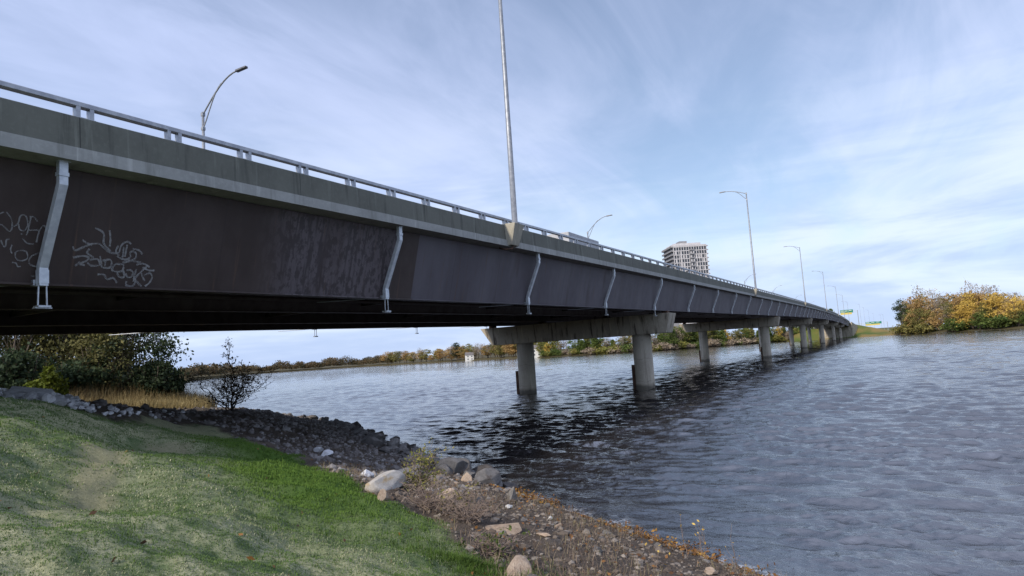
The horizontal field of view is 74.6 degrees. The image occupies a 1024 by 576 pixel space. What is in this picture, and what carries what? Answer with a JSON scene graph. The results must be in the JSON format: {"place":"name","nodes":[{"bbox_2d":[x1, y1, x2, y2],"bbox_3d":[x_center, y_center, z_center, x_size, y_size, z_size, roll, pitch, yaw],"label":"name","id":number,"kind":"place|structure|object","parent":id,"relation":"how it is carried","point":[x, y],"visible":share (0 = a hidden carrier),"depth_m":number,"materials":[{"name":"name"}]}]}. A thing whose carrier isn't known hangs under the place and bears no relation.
{"place":"outdoors","nodes":[
{"label":"outdoors","id":0,"kind":"place"},
{"bbox_2d":[0,397,488,575],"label":"lawn grass","id":1,"kind":"structure","parent":0,"point":[318,474],"depth_m":8.43,"materials":[{"name":"plant"}]},
{"bbox_2d":[0,324,1023,575],"bbox_3d":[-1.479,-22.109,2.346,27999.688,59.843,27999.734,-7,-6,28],"label":"ground","id":2,"kind":"structure","parent":0,"point":[90,494],"depth_m":8.56,"materials":[{"name":"plant"}]},
{"bbox_2d":[4,386,52,400],"bbox_3d":[-12.551,2.767,17.441,0.935,0.089,0.714,10,14,-23],"label":"rock","id":3,"kind":"object","parent":2,"relation":"on","point":[13,390],"visible":0.59,"depth_m":17.55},
{"bbox_2d":[0,334,74,363],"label":"tall bush","id":4,"kind":"object","parent":2,"relation":"on","point":[4,345],"visible":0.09,"depth_m":45.59,"materials":[{"name":"green plant"}]},
{"bbox_2d":[0,334,75,378],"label":"tall bush","id":5,"kind":"object","parent":2,"relation":"on","point":[14,346],"visible":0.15,"depth_m":44.01,"materials":[{"name":"green plant"}]},
{"bbox_2d":[0,342,79,388],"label":"bush","id":6,"kind":"object","parent":2,"relation":"on","point":[16,369],"visible":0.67,"depth_m":37.48,"materials":[{"name":"green plant"}]},
{"bbox_2d":[23,362,69,394],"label":"bush","id":7,"kind":"object","parent":2,"relation":"on","point":[49,379],"visible":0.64,"depth_m":32.65,"materials":[{"name":"green plant"}]},
{"bbox_2d":[41,393,55,402],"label":"rock","id":8,"kind":"object","parent":2,"relation":"on","point":[48,397],"visible":0.68,"depth_m":17.28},
{"bbox_2d":[52,397,66,405],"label":"rock","id":9,"kind":"object","parent":2,"relation":"on","point":[59,401],"visible":0.84,"depth_m":17.49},
{"bbox_2d":[3,334,131,368],"bbox_3d":[-29.973,3.675,45.603,8.093,9.390,8.203,0,-7,-35],"label":"tall bush","id":10,"kind":"object","parent":2,"relation":"on","point":[62,352],"visible":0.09,"depth_m":44.29,"materials":[{"name":"green plant"}]},
{"bbox_2d":[46,353,133,397],"bbox_3d":[-26.625,5.829,42.212,5.552,3.714,6.237,-7,-6,28],"label":"bush","id":11,"kind":"object","parent":2,"relation":"on","point":[80,373],"visible":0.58,"depth_m":40.96,"materials":[{"name":"green plant"}]},
{"bbox_2d":[57,333,150,389],"bbox_3d":[-26.528,4.114,44.074,5.184,7.750,5.810,-2,-6,-20],"label":"tall bush","id":12,"kind":"object","parent":2,"relation":"on","point":[77,345],"visible":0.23,"depth_m":42.72,"materials":[{"name":"green plant"}]},
{"bbox_2d":[54,333,159,398],"bbox_3d":[-26.142,5.063,42.471,6.403,5.448,6.875,-7,-6,28],"label":"bush","id":13,"kind":"object","parent":2,"relation":"on","point":[121,362],"visible":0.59,"depth_m":42.23,"materials":[{"name":"green plant"}]},
{"bbox_2d":[72,333,181,389],"bbox_3d":[-28.430,3.442,48.849,8.232,11.067,7.596,-5,-6,13],"label":"tall bush","id":14,"kind":"object","parent":2,"relation":"on","point":[141,336],"visible":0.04,"depth_m":48.37,"materials":[{"name":"green plant"}]},
{"bbox_2d":[81,332,193,393],"bbox_3d":[-25.794,3.088,45.433,7.525,10.298,8.095,-7,-6,28],"label":"tall bush","id":15,"kind":"object","parent":2,"relation":"on","point":[161,348],"visible":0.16,"depth_m":44.65,"materials":[{"name":"green plant"}]},
{"bbox_2d":[69,380,220,408],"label":"dry grass","id":16,"kind":"structure","parent":2,"relation":"on","point":[182,400],"depth_m":40.14,"materials":[{"name":"plant"}]},
{"bbox_2d":[116,356,195,398],"bbox_3d":[-23.024,6.161,43.664,4.026,3.670,4.130,-5,-6,9],"label":"bush","id":17,"kind":"object","parent":2,"relation":"on","point":[164,377],"visible":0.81,"depth_m":43.09,"materials":[{"name":"green plant"}]},
{"bbox_2d":[181,338,280,410],"bbox_3d":[-13.327,4.059,31.715,2.911,3.597,4.668,-7,-6,28],"label":"young tree","id":18,"kind":"object","parent":2,"relation":"on","point":[235,385],"visible":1,"depth_m":31.70,"materials":[{"name":"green plant"}]},
{"bbox_2d":[177,355,394,376],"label":"distant woods","id":19,"kind":"object","parent":2,"relation":"on","point":[207,368],"visible":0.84,"depth_m":985.78,"materials":[{"name":"green plant"}]},
{"bbox_2d":[80,399,510,493],"bbox_3d":[-10.549,5.628,27.392,14.870,3.429,33.925,0,-7,-31],"label":"rubble","id":20,"kind":"object","parent":2,"relation":"on","point":[356,452],"visible":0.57,"depth_m":23.74,"materials":[{"name":"stone"}]},
{"bbox_2d":[321,450,332,455],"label":"boulder","id":21,"kind":"object","parent":2,"relation":"on","point":[327,452],"visible":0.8,"depth_m":20.19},
{"bbox_2d":[361,469,373,476],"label":"boulder","id":22,"kind":"object","parent":2,"relation":"on","point":[368,472],"visible":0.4,"depth_m":13.32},
{"bbox_2d":[361,432,383,442],"bbox_3d":[-5.711,6.210,27.572,0.967,0.547,0.735,-3,-6,-12],"label":"rock","id":23,"kind":"object","parent":2,"relation":"on","point":[378,435],"visible":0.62,"depth_m":27.37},
{"bbox_2d":[0,413,746,575],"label":"scattered leaves","id":24,"kind":"object","parent":2,"relation":"on","point":[93,512],"visible":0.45,"depth_m":9.99,"materials":[{"name":"brown plant"}]},
{"bbox_2d":[365,436,385,446],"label":"rock","id":25,"kind":"object","parent":2,"relation":"on","point":[375,441],"visible":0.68,"depth_m":26.22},
{"bbox_2d":[377,489,388,500],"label":"boulder","id":26,"kind":"object","parent":2,"relation":"on","point":[382,495],"visible":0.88,"depth_m":10.54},
{"bbox_2d":[379,446,390,453],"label":"rock","id":27,"kind":"object","parent":2,"relation":"on","point":[386,449],"visible":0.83,"depth_m":24.39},
{"bbox_2d":[365,470,405,492],"bbox_3d":[-2.309,3.478,12.112,0.475,0.343,0.813,-7,-7,31],"label":"boulder","id":28,"kind":"object","parent":2,"relation":"on","point":[387,480],"visible":0.95,"depth_m":11.96,"materials":[{"name":"stone"}]},
{"bbox_2d":[386,438,399,446],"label":"rock","id":29,"kind":"object","parent":2,"relation":"on","point":[394,441],"visible":0.5,"depth_m":26.04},
{"bbox_2d":[392,351,402,362],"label":"broadleaf tree","id":30,"kind":"object","parent":2,"relation":"on","point":[397,355],"visible":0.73,"depth_m":870.04,"materials":[{"name":"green plant"}]},
{"bbox_2d":[393,445,407,453],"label":"rock","id":31,"kind":"object","parent":2,"relation":"on","point":[401,449],"visible":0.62,"depth_m":24.45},
{"bbox_2d":[419,349,432,361],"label":"broadleaf tree","id":32,"kind":"object","parent":2,"relation":"on","point":[425,354],"visible":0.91,"depth_m":790.85,"materials":[{"name":"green plant"}]},
{"bbox_2d":[390,473,463,509],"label":"dead bush","id":33,"kind":"object","parent":2,"relation":"on","point":[422,497],"visible":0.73,"depth_m":11.02,"materials":[{"name":"brown plant"}]},
{"bbox_2d":[401,437,453,492],"bbox_3d":[-1.733,3.347,12.466,1.248,0.948,1.909,-7,-6,28],"label":"dead bush","id":34,"kind":"object","parent":2,"relation":"on","point":[423,478],"visible":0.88,"depth_m":12.55,"materials":[{"name":"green plant"}]},
{"bbox_2d":[0,80,857,393],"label":"bridge","id":35,"kind":"structure","parent":2,"relation":"on","point":[106,228],"depth_m":21.33,"materials":[{"name":"concrete"}]},
{"bbox_2d":[201,66,247,148],"bbox_3d":[-16.362,-6.708,38.296,3.964,11.330,0.440,-7,-6,28],"label":"street lamp","id":36,"kind":"object","parent":35,"relation":"on","point":[203,127],"visible":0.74,"depth_m":39.19,"materials":[{"name":"metal"}]},
{"bbox_2d":[498,0,519,223],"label":"street lamp","id":37,"kind":"object","parent":35,"relation":"on","point":[510,151],"visible":0.77,"depth_m":30.83,"materials":[{"name":"metal"}]},
{"bbox_2d":[547,232,598,248],"bbox_3d":[4.006,-2.335,49.837,2.300,2.950,8.178,-7,-6,28],"label":"box truck","id":38,"kind":"object","parent":35,"relation":"on","point":[576,236],"visible":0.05,"depth_m":49.18,"materials":[{"name":"beige paint"}]},
{"bbox_2d":[719,191,756,288],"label":"street lamp","id":39,"kind":"object","parent":35,"relation":"on","point":[755,285],"visible":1,"depth_m":94.80,"materials":[{"name":"metal"}]},
{"bbox_2d":[784,246,805,301],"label":"street lamp","id":40,"kind":"object","parent":35,"relation":"on","point":[802,272],"visible":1,"depth_m":166.17,"materials":[{"name":"metal"}]},
{"bbox_2d":[433,349,444,359],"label":"broadleaf tree","id":41,"kind":"object","parent":2,"relation":"on","point":[438,351],"visible":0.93,"depth_m":751.04,"materials":[{"name":"orange plant"}]},
{"bbox_2d":[438,464,451,474],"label":"rock","id":42,"kind":"object","parent":2,"relation":"on","point":[448,471],"visible":0.62,"depth_m":18.91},
{"bbox_2d":[439,488,455,501],"bbox_3d":[-1.132,3.644,11.781,0.341,0.195,0.211,-26,7,-22],"label":"boulder","id":43,"kind":"object","parent":2,"relation":"on","point":[449,490],"visible":0.28,"depth_m":11.76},
{"bbox_2d":[443,346,455,359],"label":"broadleaf tree","id":44,"kind":"object","parent":2,"relation":"on","point":[448,353],"visible":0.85,"depth_m":730.89,"materials":[{"name":"orange plant"}]},
{"bbox_2d":[415,481,487,515],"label":"dead bush","id":45,"kind":"object","parent":2,"relation":"on","point":[438,504],"visible":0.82,"depth_m":10.71,"materials":[{"name":"brown plant"}]},
{"bbox_2d":[435,457,467,473],"bbox_3d":[-1.708,5.159,19.398,1.074,0.579,0.577,11,-4,-21],"label":"rock","id":46,"kind":"object","parent":2,"relation":"on","point":[457,465],"visible":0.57,"depth_m":19.18,"materials":[{"name":"stone"}]},
{"bbox_2d":[450,342,459,360],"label":"broadleaf tree","id":47,"kind":"object","parent":2,"relation":"on","point":[456,345],"visible":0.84,"depth_m":726.95,"materials":[{"name":"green plant"}]},
{"bbox_2d":[459,458,471,473],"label":"rock","id":48,"kind":"object","parent":2,"relation":"on","point":[468,467],"visible":0.24,"depth_m":19.48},
{"bbox_2d":[461,472,472,481],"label":"boulder","id":49,"kind":"object","parent":2,"relation":"on","point":[466,476],"visible":0.77,"depth_m":17.79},
{"bbox_2d":[465,352,473,360],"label":"house","id":50,"kind":"structure","parent":2,"relation":"on","point":[469,356],"depth_m":696.68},
{"bbox_2d":[436,488,504,524],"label":"dead bush","id":51,"kind":"object","parent":2,"relation":"on","point":[474,515],"visible":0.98,"depth_m":10.27,"materials":[{"name":"brown plant"}]},
{"bbox_2d":[336,517,613,575],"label":"grass tuft","id":52,"kind":"object","parent":2,"relation":"on","point":[470,562],"visible":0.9,"depth_m":7.88,"materials":[{"name":"plant"}]},
{"bbox_2d":[472,464,494,472],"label":"rock","id":53,"kind":"object","parent":2,"relation":"on","point":[476,469],"visible":0.2,"depth_m":19.77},
{"bbox_2d":[474,468,500,484],"bbox_3d":[-0.674,5.085,17.941,0.507,0.509,0.944,-17,-5,42],"label":"rock","id":54,"kind":"object","parent":2,"relation":"on","point":[488,475],"visible":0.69,"depth_m":17.84,"materials":[{"name":"stone"}]},
{"bbox_2d":[460,525,534,558],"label":"dead bush","id":55,"kind":"object","parent":2,"relation":"on","point":[488,538],"visible":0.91,"depth_m":8.65,"materials":[{"name":"brown plant"}]},
{"bbox_2d":[492,345,506,357],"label":"broadleaf tree","id":56,"kind":"object","parent":2,"relation":"on","point":[499,352],"visible":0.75,"depth_m":629.17,"materials":[{"name":"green plant"}]},
{"bbox_2d":[485,523,521,534],"bbox_3d":[-0.129,3.703,10.223,0.474,0.200,0.344,0,-7,-34],"label":"boulder","id":57,"kind":"object","parent":2,"relation":"on","point":[514,529],"visible":0.63,"depth_m":10.21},
{"bbox_2d":[502,482,518,488],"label":"rock","id":58,"kind":"object","parent":2,"relation":"on","point":[508,484],"visible":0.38,"depth_m":18.43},
{"bbox_2d":[507,487,516,499],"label":"boulder","id":59,"kind":"object","parent":2,"relation":"on","point":[511,494],"visible":0.74,"depth_m":14.61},
{"bbox_2d":[506,555,531,575],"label":"boulder","id":60,"kind":"object","parent":2,"relation":"on","point":[519,560],"visible":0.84,"depth_m":7.74,"materials":[{"name":"stone"}]},
{"bbox_2d":[321,466,757,575],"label":"pebbles","id":61,"kind":"object","parent":2,"relation":"on","point":[563,532],"visible":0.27,"depth_m":10.38,"materials":[{"name":"gravel"}]},
{"bbox_2d":[535,342,545,352],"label":"broadleaf tree","id":62,"kind":"object","parent":2,"relation":"on","point":[540,346],"visible":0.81,"depth_m":520.83,"materials":[{"name":"green plant"}]},
{"bbox_2d":[310,460,786,575],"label":"dead stems","id":63,"kind":"object","parent":2,"relation":"on","point":[358,474],"visible":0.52,"depth_m":9.91,"materials":[{"name":"plant"}]},
{"bbox_2d":[547,539,562,544],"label":"boulder","id":64,"kind":"object","parent":2,"relation":"on","point":[556,542],"visible":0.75,"depth_m":9.71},
{"bbox_2d":[567,340,577,350],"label":"broadleaf tree","id":65,"kind":"object","parent":2,"relation":"on","point":[574,345],"visible":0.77,"depth_m":495.55,"materials":[{"name":"green plant"}]},
{"bbox_2d":[579,339,586,350],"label":"conifer tree","id":66,"kind":"object","parent":2,"relation":"on","point":[582,344],"visible":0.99,"depth_m":487.24,"materials":[{"name":"green plant"}]},
{"bbox_2d":[591,338,601,347],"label":"conifer tree","id":67,"kind":"object","parent":2,"relation":"on","point":[594,340],"visible":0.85,"depth_m":476.46,"materials":[{"name":"green plant"}]},
{"bbox_2d":[484,483,793,575],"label":"fallen leaves","id":68,"kind":"object","parent":2,"relation":"on","point":[674,543],"visible":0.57,"depth_m":12.26,"materials":[{"name":"orange plant"}]},
{"bbox_2d":[640,542,669,568],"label":"weed stalk","id":69,"kind":"object","parent":2,"relation":"on","point":[652,556],"visible":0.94,"depth_m":9.13,"materials":[{"name":"brown plant"}]},
{"bbox_2d":[654,333,673,343],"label":"broadleaf tree","id":70,"kind":"object","parent":2,"relation":"on","point":[666,339],"visible":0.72,"depth_m":437.49,"materials":[{"name":"green plant"}]},
{"bbox_2d":[665,334,679,348],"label":"broadleaf tree","id":71,"kind":"object","parent":2,"relation":"on","point":[673,338],"visible":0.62,"depth_m":441.85,"materials":[{"name":"green plant"}]},
{"bbox_2d":[674,326,687,340],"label":"broadleaf tree","id":72,"kind":"object","parent":2,"relation":"on","point":[679,327],"visible":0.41,"depth_m":454.37,"materials":[{"name":"green plant"}]},
{"bbox_2d":[661,241,710,328],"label":"apartment tower","id":73,"kind":"structure","parent":2,"relation":"on","point":[690,256],"depth_m":506.53,"materials":[{"name":"beige concrete"}]},
{"bbox_2d":[692,520,707,558],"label":"weed stalk","id":74,"kind":"object","parent":2,"relation":"on","point":[700,540],"visible":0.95,"depth_m":10.26,"materials":[{"name":"brown plant"}]},
{"bbox_2d":[704,567,717,574],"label":"stone","id":75,"kind":"object","parent":2,"relation":"on","point":[710,570],"visible":0.81,"depth_m":9.26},
{"bbox_2d":[720,330,727,341],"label":"conifer tree","id":76,"kind":"object","parent":2,"relation":"on","point":[723,337],"visible":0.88,"depth_m":479.80,"materials":[{"name":"green plant"}]},
{"bbox_2d":[725,526,745,571],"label":"weed stalk","id":77,"kind":"object","parent":2,"relation":"on","point":[734,555],"visible":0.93,"depth_m":9.70,"materials":[{"name":"brown plant"}]},
{"bbox_2d":[837,309,858,321],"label":"sign gantry","id":78,"kind":"object","parent":2,"relation":"on","point":[850,311],"visible":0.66,"depth_m":588.49,"materials":[{"name":"metal"}]},
{"bbox_2d":[859,321,887,325],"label":"sign gantry","id":79,"kind":"object","parent":2,"relation":"on","point":[873,323],"visible":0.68,"depth_m":757.10,"materials":[{"name":"metal"}]},
{"bbox_2d":[889,324,905,333],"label":"shrub","id":80,"kind":"object","parent":2,"relation":"on","point":[899,329],"visible":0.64,"depth_m":445.92,"materials":[{"name":"green plant"}]},
{"bbox_2d":[891,298,907,324],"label":"tall tree","id":81,"kind":"object","parent":2,"relation":"on","point":[899,313],"visible":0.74,"depth_m":450.54,"materials":[{"name":"green plant"}]},
{"bbox_2d":[900,322,922,332],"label":"shrub","id":82,"kind":"object","parent":2,"relation":"on","point":[906,330],"visible":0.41,"depth_m":434.33,"materials":[{"name":"green plant"}]},
{"bbox_2d":[904,310,920,327],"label":"broadleaf tree","id":83,"kind":"object","parent":2,"relation":"on","point":[909,317],"visible":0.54,"depth_m":436.89,"materials":[{"name":"orange plant"}]},
{"bbox_2d":[907,285,926,310],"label":"bare tree","id":84,"kind":"object","parent":2,"relation":"on","point":[917,288],"visible":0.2,"depth_m":479.32,"materials":[{"name":"brown plant"}]},
{"bbox_2d":[909,308,928,327],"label":"broadleaf tree","id":85,"kind":"object","parent":2,"relation":"on","point":[918,321],"visible":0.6,"depth_m":430.31,"materials":[{"name":"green plant"}]},
{"bbox_2d":[911,293,936,319],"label":"tall tree","id":86,"kind":"object","parent":2,"relation":"on","point":[918,304],"visible":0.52,"depth_m":442.11,"materials":[{"name":"orange plant"}]},
{"bbox_2d":[911,323,937,332],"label":"shrub","id":87,"kind":"object","parent":2,"relation":"on","point":[920,327],"visible":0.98,"depth_m":421.69,"materials":[{"name":"green plant"}]},
{"bbox_2d":[918,310,937,327],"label":"broadleaf tree","id":88,"kind":"object","parent":2,"relation":"on","point":[925,314],"visible":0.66,"depth_m":423.07,"materials":[{"name":"brown plant"}]},
{"bbox_2d":[919,310,942,329],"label":"broadleaf tree","id":89,"kind":"object","parent":2,"relation":"on","point":[930,312],"visible":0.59,"depth_m":422.06,"materials":[{"name":"orange plant"}]},
{"bbox_2d":[923,300,941,316],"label":"bare tree","id":90,"kind":"object","parent":2,"relation":"on","point":[937,303],"visible":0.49,"depth_m":429.24,"materials":[{"name":"brown plant"}]},
{"bbox_2d":[929,308,945,330],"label":"broadleaf tree","id":91,"kind":"object","parent":2,"relation":"on","point":[936,321],"visible":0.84,"depth_m":414.29,"materials":[{"name":"orange plant"}]},
{"bbox_2d":[942,309,955,322],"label":"broadleaf tree","id":92,"kind":"object","parent":2,"relation":"on","point":[948,312],"visible":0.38,"depth_m":401.51,"materials":[{"name":"brown plant"}]},
{"bbox_2d":[947,296,962,310],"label":"tall tree","id":93,"kind":"object","parent":2,"relation":"on","point":[953,301],"visible":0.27,"depth_m":402.79,"materials":[{"name":"orange plant"}]},
{"bbox_2d":[939,318,971,331],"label":"shrub","id":94,"kind":"object","parent":2,"relation":"on","point":[952,325],"visible":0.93,"depth_m":388.38,"materials":[{"name":"green plant"}]},
{"bbox_2d":[950,307,970,330],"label":"broadleaf tree","id":95,"kind":"object","parent":2,"relation":"on","point":[957,314],"visible":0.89,"depth_m":386.37,"materials":[{"name":"yellow plant"}]},
{"bbox_2d":[954,291,980,326],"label":"broadleaf tree","id":96,"kind":"object","parent":2,"relation":"on","point":[966,293],"visible":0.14,"depth_m":398.70,"materials":[{"name":"yellow plant"}]},
{"bbox_2d":[956,293,981,308],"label":"broadleaf tree","id":97,"kind":"object","parent":2,"relation":"on","point":[970,296],"visible":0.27,"depth_m":393.81,"materials":[{"name":"yellow plant"}]},
{"bbox_2d":[959,299,979,328],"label":"broadleaf tree","id":98,"kind":"object","parent":2,"relation":"on","point":[970,304],"visible":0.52,"depth_m":385.97,"materials":[{"name":"yellow plant"}]},
{"bbox_2d":[958,280,980,326],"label":"bare tree","id":99,"kind":"object","parent":2,"relation":"on","point":[967,289],"visible":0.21,"depth_m":426.42,"materials":[{"name":"grey plant"}]},
{"bbox_2d":[968,312,982,328],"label":"broadleaf tree","id":100,"kind":"object","parent":2,"relation":"on","point":[976,315],"visible":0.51,"depth_m":376.64,"materials":[{"name":"green plant"}]},
{"bbox_2d":[974,311,994,324],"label":"broadleaf tree","id":101,"kind":"object","parent":2,"relation":"on","point":[982,316],"visible":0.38,"depth_m":370.90,"materials":[{"name":"green plant"}]},
{"bbox_2d":[974,314,1003,328],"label":"shrub","id":102,"kind":"object","parent":2,"relation":"on","point":[985,325],"visible":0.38,"depth_m":366.38,"materials":[{"name":"green plant"}]},
{"bbox_2d":[978,285,1004,298],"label":"bare tree","id":103,"kind":"object","parent":2,"relation":"on","point":[993,286],"visible":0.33,"depth_m":393.74,"materials":[{"name":"grey plant"}]},
{"bbox_2d":[979,291,1008,316],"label":"broadleaf tree","id":104,"kind":"object","parent":2,"relation":"on","point":[987,303],"visible":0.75,"depth_m":365.06,"materials":[{"name":"yellow plant"}]},
{"bbox_2d":[986,312,1022,327],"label":"shrub","id":105,"kind":"object","parent":2,"relation":"on","point":[1003,321],"visible":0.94,"depth_m":353.21,"materials":[{"name":"green plant"}]},
{"bbox_2d":[1002,297,1023,325],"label":"broadleaf tree","id":106,"kind":"object","parent":2,"relation":"on","point":[1013,304],"visible":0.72,"depth_m":351.04,"materials":[{"name":"yellow plant"}]},
{"bbox_2d":[1008,308,1023,326],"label":"broadleaf tree","id":107,"kind":"object","parent":2,"relation":"on","point":[1016,315],"visible":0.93,"depth_m":347.94,"materials":[{"name":"green plant"}]},
{"bbox_2d":[0,0,1023,371],"label":"sky","id":108,"kind":"structure","parent":0,"point":[882,141],"materials":[{"name":"blue"}]},
{"bbox_2d":[185,328,1023,575],"bbox_3d":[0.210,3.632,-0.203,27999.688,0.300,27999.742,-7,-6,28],"label":"water","id":109,"kind":"structure","parent":0,"point":[895,455],"depth_m":25.77,"materials":[{"name":"liquid"}]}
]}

